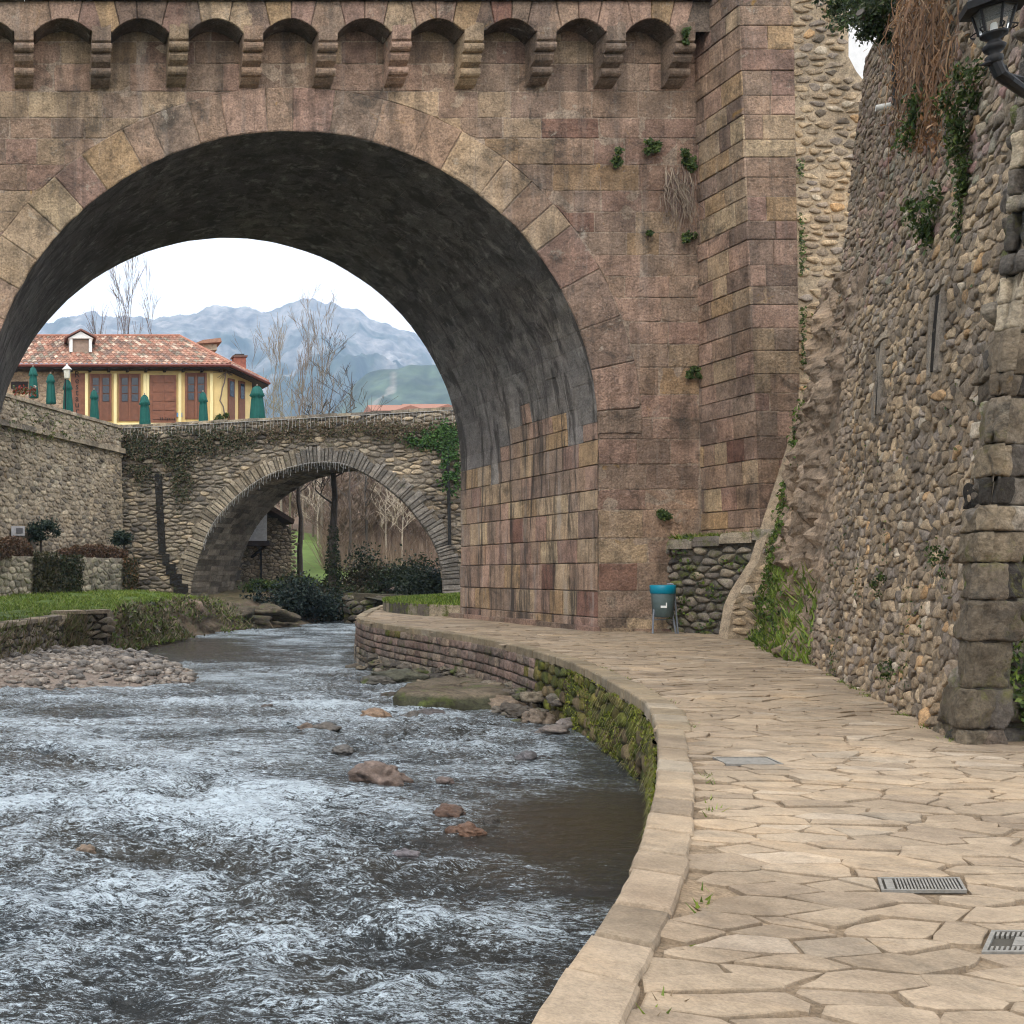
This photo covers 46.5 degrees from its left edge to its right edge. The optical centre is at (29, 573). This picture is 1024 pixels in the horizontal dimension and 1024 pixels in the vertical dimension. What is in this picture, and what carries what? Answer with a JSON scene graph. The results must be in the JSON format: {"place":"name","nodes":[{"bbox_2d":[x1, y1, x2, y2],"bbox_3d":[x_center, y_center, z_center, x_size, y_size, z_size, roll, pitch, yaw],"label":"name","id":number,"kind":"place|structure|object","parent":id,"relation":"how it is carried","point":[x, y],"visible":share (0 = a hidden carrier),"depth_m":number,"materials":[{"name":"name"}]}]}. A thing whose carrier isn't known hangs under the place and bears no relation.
{"place":"outdoors","nodes":[
{"label":"outdoors","id":0,"kind":"place"},
{"bbox_2d":[0,581,330,658],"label":"bank","id":1,"kind":"structure","parent":0,"point":[209,624],"depth_m":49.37,"materials":[{"name":"plant"}]},
{"bbox_2d":[0,609,114,657],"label":"drystone wall","id":2,"kind":"structure","parent":1,"relation":"on","point":[100,618],"depth_m":33.32,"materials":[{"name":"stone"}]},
{"bbox_2d":[0,393,125,556],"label":"quay wall","id":3,"kind":"structure","parent":1,"relation":"on","point":[73,487],"depth_m":56.58,"materials":[{"name":"stone"}]},
{"bbox_2d":[0,401,128,440],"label":"moss tufts","id":4,"kind":"object","parent":3,"relation":"on","point":[53,428],"visible":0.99,"depth_m":55.10,"materials":[{"name":"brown plant"}]},
{"bbox_2d":[0,556,131,595],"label":"terrace wall","id":5,"kind":"structure","parent":1,"relation":"on","point":[16,574],"depth_m":52.16,"materials":[{"name":"stone"}]},
{"bbox_2d":[0,535,33,560],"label":"clipped hedge","id":6,"kind":"object","parent":5,"relation":"on","point":[11,546],"visible":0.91,"depth_m":48.38,"materials":[{"name":"brown plant"}]},
{"bbox_2d":[26,516,63,552],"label":"round bush","id":7,"kind":"object","parent":5,"relation":"on","point":[36,533],"visible":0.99,"depth_m":53.34,"materials":[{"name":"green plant"}]},
{"bbox_2d":[32,550,60,593],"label":"hanging ivy","id":8,"kind":"object","parent":5,"relation":"attached to","point":[50,580],"visible":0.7,"depth_m":50.04,"materials":[{"name":"green plant"}]},
{"bbox_2d":[58,554,85,592],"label":"hanging ivy","id":9,"kind":"object","parent":5,"relation":"attached to","point":[65,564],"visible":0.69,"depth_m":52.12,"materials":[{"name":"green plant"}]},
{"bbox_2d":[55,543,128,557],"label":"clipped hedge","id":10,"kind":"object","parent":5,"relation":"on","point":[103,551],"visible":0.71,"depth_m":55.39,"materials":[{"name":"brown plant"}]},
{"bbox_2d":[108,528,133,552],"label":"round bush","id":11,"kind":"object","parent":5,"relation":"on","point":[121,538],"visible":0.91,"depth_m":59.15,"materials":[{"name":"green plant"}]},
{"bbox_2d":[122,557,139,590],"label":"hanging ivy","id":12,"kind":"object","parent":5,"relation":"attached to","point":[132,579],"visible":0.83,"depth_m":57.66,"materials":[{"name":"green plant"}]},
{"bbox_2d":[0,651,196,690],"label":"gravel bar","id":13,"kind":"object","parent":1,"relation":"on","point":[111,681],"visible":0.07,"depth_m":24.19,"materials":[{"name":"gravel"}]},
{"bbox_2d":[0,644,198,689],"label":"river pebbles","id":14,"kind":"object","parent":13,"relation":"on","point":[99,657],"visible":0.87,"depth_m":25.44,"materials":[{"name":"stone"}]},
{"bbox_2d":[225,603,301,627],"bbox_3d":[11.679,2.837,55.288,9.162,2.414,2.910,0,0,-28],"label":"bank ledge","id":15,"kind":"object","parent":1,"relation":"on","point":[265,614],"visible":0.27,"depth_m":55.05,"materials":[{"name":"stone"}]},
{"bbox_2d":[236,507,297,581],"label":"stone house","id":16,"kind":"structure","parent":1,"relation":"on","point":[268,553],"depth_m":71.94,"materials":[{"name":"grey stone"}]},
{"bbox_2d":[237,577,298,593],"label":"bush","id":17,"kind":"object","parent":1,"relation":"on","point":[263,583],"visible":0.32,"depth_m":63.52,"materials":[{"name":"green plant"}]},
{"bbox_2d":[121,407,461,595],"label":"old bridge","id":18,"kind":"structure","parent":1,"relation":"on","point":[167,547],"depth_m":61.66,"materials":[{"name":"stone"}]},
{"bbox_2d":[121,421,272,514],"bbox_3d":[9.675,-6.508,61.867,11.438,5.765,0.437,0,0,15],"label":"ivy patch","id":19,"kind":"object","parent":18,"relation":"attached to","point":[174,446],"visible":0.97,"depth_m":61.99,"materials":[{"name":"green plant"}]},
{"bbox_2d":[127,410,447,437],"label":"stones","id":20,"kind":"object","parent":18,"relation":"hanging from","point":[288,422],"visible":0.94,"depth_m":60.06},
{"bbox_2d":[174,412,456,450],"bbox_3d":[16.986,-8.327,59.900,16.639,2.336,0.392,0,0,15],"label":"creeper patch","id":21,"kind":"object","parent":18,"relation":"attached to","point":[304,426],"visible":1,"depth_m":59.62,"materials":[{"name":"green plant"}]},
{"bbox_2d":[399,417,460,502],"bbox_3d":[23.389,-6.590,58.204,3.702,4.979,0.473,0,0,15],"label":"ivy patch","id":22,"kind":"object","parent":18,"relation":"attached to","point":[444,430],"visible":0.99,"depth_m":57.95,"materials":[{"name":"green plant"}]},
{"bbox_2d":[446,454,450,544],"bbox_3d":[24.259,-4.309,57.931,0.282,5.246,0.174,0,0,15],"label":"drain pipe","id":23,"kind":"object","parent":18,"relation":"attached to","point":[448,507],"visible":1,"depth_m":57.87,"materials":[{"name":"grey metal"}]},
{"bbox_2d":[239,570,356,622],"bbox_3d":[15.941,2.085,60.403,7.515,4.725,4.087,0,0,0],"label":"bush","id":24,"kind":"object","parent":1,"relation":"on","point":[293,599],"visible":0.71,"depth_m":59.87,"materials":[{"name":"green plant"}]},
{"bbox_2d":[296,480,313,576],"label":"bare tree","id":25,"kind":"object","parent":1,"relation":"on","point":[300,543],"visible":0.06,"depth_m":73.86,"materials":[{"name":"brown plant"}]},
{"bbox_2d":[274,566,340,621],"bbox_3d":[17.753,2.662,63.048,4.096,6.380,4.137,0,0,32],"label":"bush","id":26,"kind":"object","parent":1,"relation":"on","point":[320,587],"visible":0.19,"depth_m":62.54,"materials":[{"name":"green plant"}]},
{"bbox_2d":[301,383,355,620],"bbox_3d":[19.569,-4.557,63.908,4.037,15.323,4.706,0,0,20],"label":"bare tree","id":27,"kind":"object","parent":1,"relation":"on","point":[333,517],"visible":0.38,"depth_m":63.88,"materials":[{"name":"brown plant"}]},
{"bbox_2d":[323,525,343,620],"bbox_3d":[19.413,-0.073,64.031,1.622,6.200,2.263,0,0,0],"label":"trunk ivy","id":28,"kind":"object","parent":27,"relation":"attached to","point":[337,575],"visible":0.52,"depth_m":63.66,"materials":[{"name":"green plant"}]},
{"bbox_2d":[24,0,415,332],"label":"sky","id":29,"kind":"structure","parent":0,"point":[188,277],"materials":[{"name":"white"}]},
{"bbox_2d":[20,298,434,417],"bbox_3d":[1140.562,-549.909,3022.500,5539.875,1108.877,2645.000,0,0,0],"label":"mountains","id":30,"kind":"structure","parent":0,"point":[372,345],"depth_m":3707.67,"materials":[{"name":"stone"}]},
{"bbox_2d":[0,620,647,1023],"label":"water","id":31,"kind":"structure","parent":0,"point":[242,864],"depth_m":8.29,"materials":[{"name":"liquid"}]},
{"bbox_2d":[359,675,396,684],"bbox_3d":[8.505,2.652,24.482,0.917,0.350,0.627,0,0,0],"label":"river rock","id":32,"kind":"object","parent":31,"relation":"in","point":[377,679],"visible":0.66,"depth_m":24.29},
{"bbox_2d":[347,760,413,785],"bbox_3d":[4.065,2.348,11.603,0.744,0.379,0.541,0,0,0],"label":"river rock","id":33,"kind":"object","parent":31,"relation":"in","point":[375,772],"visible":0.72,"depth_m":11.46,"materials":[{"name":"stone"}]},
{"bbox_2d":[368,668,429,682],"bbox_3d":[9.455,2.670,25.441,1.552,0.570,1.121,0,0,0],"label":"river rock","id":34,"kind":"object","parent":31,"relation":"in","point":[403,675],"visible":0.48,"depth_m":25.04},
{"bbox_2d":[432,803,465,816],"bbox_3d":[4.038,2.316,9.636,0.321,0.190,0.253,0,0,18],"label":"river rock","id":35,"kind":"object","parent":31,"relation":"in","point":[447,810],"visible":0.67,"depth_m":9.58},
{"bbox_2d":[393,675,510,710],"bbox_3d":[9.290,2.687,21.550,2.360,0.828,6.741,0,0,27],"label":"rock shelf","id":36,"kind":"object","parent":31,"relation":"in","point":[458,693],"visible":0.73,"depth_m":19.45,"materials":[{"name":"stone"}]},
{"bbox_2d":[345,653,562,721],"bbox_3d":[9.748,2.542,23.800,1.734,0.903,13.772,0,0,6],"label":"rubble toe","id":37,"kind":"object","parent":31,"relation":"in","point":[513,710],"visible":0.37,"depth_m":19.93,"materials":[{"name":"stone"}]},
{"bbox_2d":[445,821,487,836],"bbox_3d":[3.906,2.302,8.944,0.351,0.172,0.235,0,0,0],"label":"river rock","id":38,"kind":"object","parent":31,"relation":"in","point":[467,829],"visible":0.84,"depth_m":8.88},
{"bbox_2d":[521,708,556,723],"bbox_3d":[8.627,2.471,16.967,0.565,0.383,0.481,0,0,27],"label":"river rock","id":39,"kind":"object","parent":31,"relation":"in","point":[535,716],"visible":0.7,"depth_m":16.89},
{"bbox_2d":[534,724,569,734],"bbox_3d":[8.157,2.456,15.572,0.534,0.213,0.395,0,0,-20],"label":"river rock","id":40,"kind":"object","parent":31,"relation":"in","point":[555,729],"visible":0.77,"depth_m":15.48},
{"bbox_2d":[235,477,439,619],"bbox_3d":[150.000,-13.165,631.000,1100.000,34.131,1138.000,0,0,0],"label":"hillside","id":41,"kind":"structure","parent":0,"point":[309,557],"depth_m":86.69,"materials":[{"name":"plant"}]},
{"bbox_2d":[99,258,145,333],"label":"bare tree","id":42,"kind":"object","parent":41,"relation":"on","point":[123,325],"visible":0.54,"depth_m":100.05,"materials":[{"name":"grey plant"}]},
{"bbox_2d":[106,257,143,363],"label":"bare tree","id":43,"kind":"object","parent":41,"relation":"on","point":[121,299],"visible":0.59,"depth_m":100.03,"materials":[{"name":"grey plant"}]},
{"bbox_2d":[255,312,299,510],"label":"bare tree","id":44,"kind":"object","parent":41,"relation":"on","point":[278,333],"visible":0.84,"depth_m":95.79,"materials":[{"name":"grey plant"}]},
{"bbox_2d":[282,284,330,539],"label":"bare tree","id":45,"kind":"object","parent":41,"relation":"on","point":[301,368],"visible":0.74,"depth_m":94.92,"materials":[{"name":"grey plant"}]},
{"bbox_2d":[286,290,336,536],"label":"bare tree","id":46,"kind":"object","parent":41,"relation":"on","point":[310,346],"visible":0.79,"depth_m":96.94,"materials":[{"name":"grey plant"}]},
{"bbox_2d":[289,300,343,543],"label":"bare tree","id":47,"kind":"object","parent":41,"relation":"on","point":[319,371],"visible":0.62,"depth_m":92.90,"materials":[{"name":"grey plant"}]},
{"bbox_2d":[312,471,364,549],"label":"bare tree","id":48,"kind":"object","parent":41,"relation":"on","point":[342,479],"visible":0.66,"depth_m":81.20,"materials":[{"name":"brown plant"}]},
{"bbox_2d":[288,325,397,515],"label":"bare tree","id":49,"kind":"object","parent":41,"relation":"on","point":[331,381],"visible":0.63,"depth_m":87.73,"materials":[{"name":"grey plant"}]},
{"bbox_2d":[310,472,376,552],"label":"bare tree","id":50,"kind":"object","parent":41,"relation":"on","point":[342,526],"visible":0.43,"depth_m":83.28,"materials":[{"name":"brown plant"}]},
{"bbox_2d":[314,363,381,561],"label":"bare tree","id":51,"kind":"object","parent":41,"relation":"on","point":[349,501],"visible":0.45,"depth_m":79.95,"materials":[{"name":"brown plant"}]},
{"bbox_2d":[342,472,393,538],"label":"bare tree","id":52,"kind":"object","parent":41,"relation":"on","point":[368,486],"visible":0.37,"depth_m":85.46,"materials":[{"name":"brown plant"}]},
{"bbox_2d":[345,475,392,544],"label":"bare tree","id":53,"kind":"object","parent":41,"relation":"on","point":[370,521],"visible":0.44,"depth_m":84.83,"materials":[{"name":"brown plant"}]},
{"bbox_2d":[303,477,438,570],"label":"brushwood","id":54,"kind":"object","parent":41,"relation":"on","point":[390,554],"visible":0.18,"depth_m":81.72,"materials":[{"name":"brown plant"}]},
{"bbox_2d":[354,486,401,543],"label":"bare tree","id":55,"kind":"object","parent":41,"relation":"on","point":[390,523],"visible":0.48,"depth_m":85.30,"materials":[{"name":"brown plant"}]},
{"bbox_2d":[370,482,403,552],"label":"pale tree","id":56,"kind":"object","parent":41,"relation":"on","point":[383,522],"visible":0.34,"depth_m":82.94,"materials":[{"name":"beige plant"}]},
{"bbox_2d":[363,405,418,416],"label":"house","id":57,"kind":"structure","parent":41,"relation":"on","point":[390,407],"depth_m":191.08,"materials":[{"name":"tile"}]},
{"bbox_2d":[377,490,414,565],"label":"pale tree","id":58,"kind":"object","parent":41,"relation":"on","point":[399,508],"visible":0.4,"depth_m":79.71,"materials":[{"name":"beige plant"}]},
{"bbox_2d":[331,365,451,413],"bbox_3d":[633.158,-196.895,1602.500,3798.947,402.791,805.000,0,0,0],"label":"wooded hill","id":59,"kind":"structure","parent":0,"point":[416,384],"depth_m":1816.64,"materials":[{"name":"plant"}]},
{"bbox_2d":[367,593,417,599],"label":"bank","id":60,"kind":"structure","parent":0,"point":[378,598],"depth_m":61.62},
{"bbox_2d":[320,580,383,610],"bbox_3d":[19.913,1.534,63.093,4.446,2.308,2.539,0,0,-13],"label":"bush","id":61,"kind":"object","parent":60,"relation":"on","point":[349,587],"visible":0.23,"depth_m":62.91,"materials":[{"name":"green plant"}]},
{"bbox_2d":[323,555,401,592],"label":"bush","id":62,"kind":"object","parent":60,"relation":"on","point":[355,576],"visible":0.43,"depth_m":67.45,"materials":[{"name":"green plant"}]},
{"bbox_2d":[342,592,407,622],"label":"bank wall","id":63,"kind":"structure","parent":60,"relation":"on","point":[360,602],"depth_m":60.81,"materials":[{"name":"stone"}]},
{"bbox_2d":[337,541,438,593],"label":"bush","id":64,"kind":"object","parent":60,"relation":"on","point":[404,571],"visible":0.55,"depth_m":65.72,"materials":[{"name":"green plant"}]},
{"bbox_2d":[386,561,441,594],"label":"bush","id":65,"kind":"object","parent":60,"relation":"on","point":[432,580],"visible":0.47,"depth_m":62.52,"materials":[{"name":"green plant"}]},
{"bbox_2d":[381,592,459,606],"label":"grass","id":66,"kind":"structure","parent":0,"point":[439,599],"depth_m":39.39,"materials":[{"name":"green plant"}]},
{"bbox_2d":[355,608,1023,1023],"bbox_3d":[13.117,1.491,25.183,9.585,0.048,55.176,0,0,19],"label":"path","id":67,"kind":"structure","parent":0,"point":[785,880],"depth_m":5.48,"materials":[{"name":"stone"}]},
{"bbox_2d":[0,0,710,631],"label":"stone bridge","id":68,"kind":"structure","parent":67,"relation":"on","point":[462,196],"depth_m":25.85,"materials":[{"name":"stone"}]},
{"bbox_2d":[657,165,704,236],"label":"dry roots","id":69,"kind":"object","parent":68,"relation":"attached to","point":[684,197],"visible":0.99,"depth_m":25.66,"materials":[{"name":"brown plant"}]},
{"bbox_2d":[678,148,697,172],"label":"fern tuft","id":70,"kind":"object","parent":68,"relation":"attached to","point":[690,162],"visible":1,"depth_m":25.67,"materials":[{"name":"green plant"}]},
{"bbox_2d":[383,601,459,616],"bbox_3d":[18.915,1.190,42.200,10.170,0.620,15.600,0,0,0],"label":"planting bed","id":71,"kind":"object","parent":67,"relation":"on","point":[425,609],"visible":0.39,"depth_m":35.72,"materials":[{"name":"stone"}]},
{"bbox_2d":[354,605,694,1023],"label":"river wall","id":72,"kind":"structure","parent":67,"relation":"on","point":[599,980],"depth_m":7.65,"materials":[{"name":"stone"}]},
{"bbox_2d":[563,669,656,869],"bbox_3d":[5.555,2.095,9.659,0.948,1.060,15.890,0,0,29],"label":"wall moss","id":73,"kind":"object","parent":72,"relation":"attached to","point":[649,733],"depth_m":12.46,"materials":[{"name":"green plant"}]},
{"bbox_2d":[650,583,678,633],"bbox_3d":[15.819,0.867,25.000,0.565,1.273,0.564,0,0,-40],"label":"litter bin","id":74,"kind":"object","parent":67,"relation":"on","point":[663,599],"visible":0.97,"depth_m":24.83,"materials":[{"name":"grey plastic"}]},
{"bbox_2d":[666,529,773,633],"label":"wall","id":75,"kind":"structure","parent":67,"relation":"on","point":[704,555],"depth_m":24.83,"materials":[{"name":"stone"}]},
{"bbox_2d":[668,530,752,633],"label":"wall weeds","id":76,"kind":"object","parent":75,"relation":"attached to","point":[691,536],"depth_m":25.07,"materials":[{"name":"green plant"}]},
{"bbox_2d":[694,0,799,534],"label":"buttress","id":77,"kind":"structure","parent":67,"relation":"on","point":[748,325],"depth_m":24.23,"materials":[{"name":"stone"}]},
{"bbox_2d":[713,757,782,765],"bbox_3d":[5.705,1.488,7.950,0.550,0.016,0.300,0,0,0],"label":"manhole cover","id":78,"kind":"object","parent":67,"relation":"on","point":[733,761],"visible":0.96,"depth_m":7.94,"materials":[{"name":"grey metal"}]},
{"bbox_2d":[601,667,953,1015],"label":"edge weeds","id":79,"kind":"object","parent":67,"relation":"on","point":[709,897],"visible":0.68,"depth_m":6.33,"materials":[{"name":"green plant"}]},
{"bbox_2d":[718,0,861,638],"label":"wing wall","id":80,"kind":"structure","parent":67,"relation":"on","point":[827,81],"depth_m":24.23,"materials":[{"name":"stone"}]},
{"bbox_2d":[796,158,809,401],"bbox_3d":[18.553,-6.056,23.950,0.228,7.946,0.405,0,0,13],"label":"moss strip","id":81,"kind":"object","parent":80,"relation":"attached to","point":[801,270],"visible":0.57,"depth_m":24.00,"materials":[{"name":"green plant"}]},
{"bbox_2d":[757,262,869,663],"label":"rocky slope","id":82,"kind":"structure","parent":67,"relation":"on","point":[809,479],"depth_m":17.39,"materials":[{"name":"stone"}]},
{"bbox_2d":[745,295,820,663],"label":"slope plants","id":83,"kind":"object","parent":82,"relation":"attached to","point":[756,637],"visible":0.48,"depth_m":19.22,"materials":[{"name":"green plant"}]},
{"bbox_2d":[810,0,1023,744],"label":"cobble wall","id":84,"kind":"structure","parent":67,"relation":"on","point":[931,328],"depth_m":10.61,"materials":[{"name":"stone"}]},
{"bbox_2d":[809,0,898,50],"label":"ivy clump","id":85,"kind":"object","parent":84,"relation":"attached to","point":[877,10],"visible":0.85,"depth_m":15.46,"materials":[{"name":"green plant"}]},
{"bbox_2d":[807,284,974,699],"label":"wall weeds","id":86,"kind":"object","parent":84,"relation":"attached to","point":[919,626],"depth_m":11.54,"materials":[{"name":"green plant"}]},
{"bbox_2d":[864,0,973,177],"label":"dried vine","id":87,"kind":"object","parent":84,"relation":"attached to","point":[925,19],"visible":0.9,"depth_m":12.34,"materials":[{"name":"brown plant"}]},
{"bbox_2d":[887,67,950,159],"bbox_3d":[10.938,-5.656,12.255,0.596,1.127,0.434,0,0,0],"label":"wall shrub","id":88,"kind":"object","parent":84,"relation":"attached to","point":[912,117],"visible":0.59,"depth_m":12.29,"materials":[{"name":"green plant"}]},
{"bbox_2d":[899,170,943,255],"bbox_3d":[10.317,-4.146,11.498,0.419,0.963,0.530,0,0,0],"label":"wall shrub","id":89,"kind":"object","parent":84,"relation":"attached to","point":[924,229],"visible":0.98,"depth_m":11.52,"materials":[{"name":"green plant"}]},
{"bbox_2d":[923,537,948,577],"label":"weed sprig","id":90,"kind":"object","parent":84,"relation":"attached to","point":[934,558],"visible":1,"depth_m":9.77,"materials":[{"name":"green plant"}]},
{"bbox_2d":[928,56,987,243],"bbox_3d":[9.723,-4.323,10.410,0.478,2.125,0.479,0,0,-16],"label":"wall shrub","id":91,"kind":"object","parent":84,"relation":"attached to","point":[957,138],"visible":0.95,"depth_m":10.39,"materials":[{"name":"green plant"}]},
{"bbox_2d":[958,0,1023,98],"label":"wall lamp","id":92,"kind":"object","parent":84,"relation":"attached to","point":[991,21],"visible":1,"depth_m":7.67,"materials":[{"name":"black metal"}]},
{"bbox_2d":[1010,639,1023,730],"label":"wall shrub","id":93,"kind":"object","parent":84,"relation":"attached to","point":[1020,677],"visible":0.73,"depth_m":8.92,"materials":[{"name":"green plant"}]},
{"bbox_2d":[877,877,966,892],"bbox_3d":[4.265,1.488,4.785,0.550,0.016,0.200,0,0,0],"label":"drain grate","id":94,"kind":"object","parent":67,"relation":"on","point":[923,884],"visible":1,"depth_m":4.77,"materials":[{"name":"grey metal"}]},
{"bbox_2d":[982,930,1023,953],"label":"drain grate","id":95,"kind":"object","parent":67,"relation":"on","point":[1004,941],"visible":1,"depth_m":4.04,"materials":[{"name":"grey metal"}]},
{"bbox_2d":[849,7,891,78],"bbox_3d":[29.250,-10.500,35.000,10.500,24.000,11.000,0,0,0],"label":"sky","id":96,"kind":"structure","parent":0,"point":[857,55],"depth_m":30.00,"materials":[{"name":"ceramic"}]},
{"label":"terrace","id":97,"kind":"structure","parent":0,"visible":0},
{"bbox_2d":[46,372,55,404],"bbox_3d":[1.322,-10.410,63.002,0.604,4.620,0.591,0,0,22],"label":"closed parasol","id":98,"kind":"object","parent":97,"relation":"on","point":[50,394],"visible":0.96,"depth_m":62.83,"materials":[{"name":"green fabric"}]},
{"bbox_2d":[7,329,270,424],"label":"restaurant","id":99,"kind":"structure","parent":97,"relation":"on","point":[173,391],"depth_m":70.00,"materials":[{"name":"paint"}]},
{"bbox_2d":[89,374,111,420],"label":"window","id":100,"kind":"structure","parent":99,"relation":"in","point":[102,383],"depth_m":69.91,"materials":[{"name":"wood"}]},
{"bbox_2d":[118,374,140,420],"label":"window","id":101,"kind":"structure","parent":99,"relation":"in","point":[129,385],"depth_m":69.91,"materials":[{"name":"wood"}]},
{"bbox_2d":[149,375,175,422],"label":"door","id":102,"kind":"structure","parent":99,"relation":"in","point":[162,388],"depth_m":69.86,"materials":[{"name":"wood"}]},
{"bbox_2d":[185,373,206,418],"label":"window","id":103,"kind":"structure","parent":99,"relation":"in","point":[195,383],"depth_m":69.86,"materials":[{"name":"wood"}]},
{"bbox_2d":[228,378,234,419],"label":"side door","id":104,"kind":"structure","parent":99,"relation":"in","point":[231,382],"depth_m":70.70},
{"bbox_2d":[238,381,244,418],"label":"side door","id":105,"kind":"structure","parent":99,"relation":"in","point":[241,385],"depth_m":71.61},
{"bbox_2d":[139,393,150,423],"bbox_3d":[7.475,-9.928,65.002,0.734,3.655,0.724,0,0,22],"label":"closed parasol","id":106,"kind":"object","parent":97,"relation":"on","point":[144,403],"visible":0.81,"depth_m":64.79,"materials":[{"name":"green fabric"}]},
{"bbox_2d":[249,384,265,417],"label":"closed parasol","id":107,"kind":"object","parent":97,"relation":"on","point":[257,409],"visible":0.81,"depth_m":65.70,"materials":[{"name":"green fabric"}]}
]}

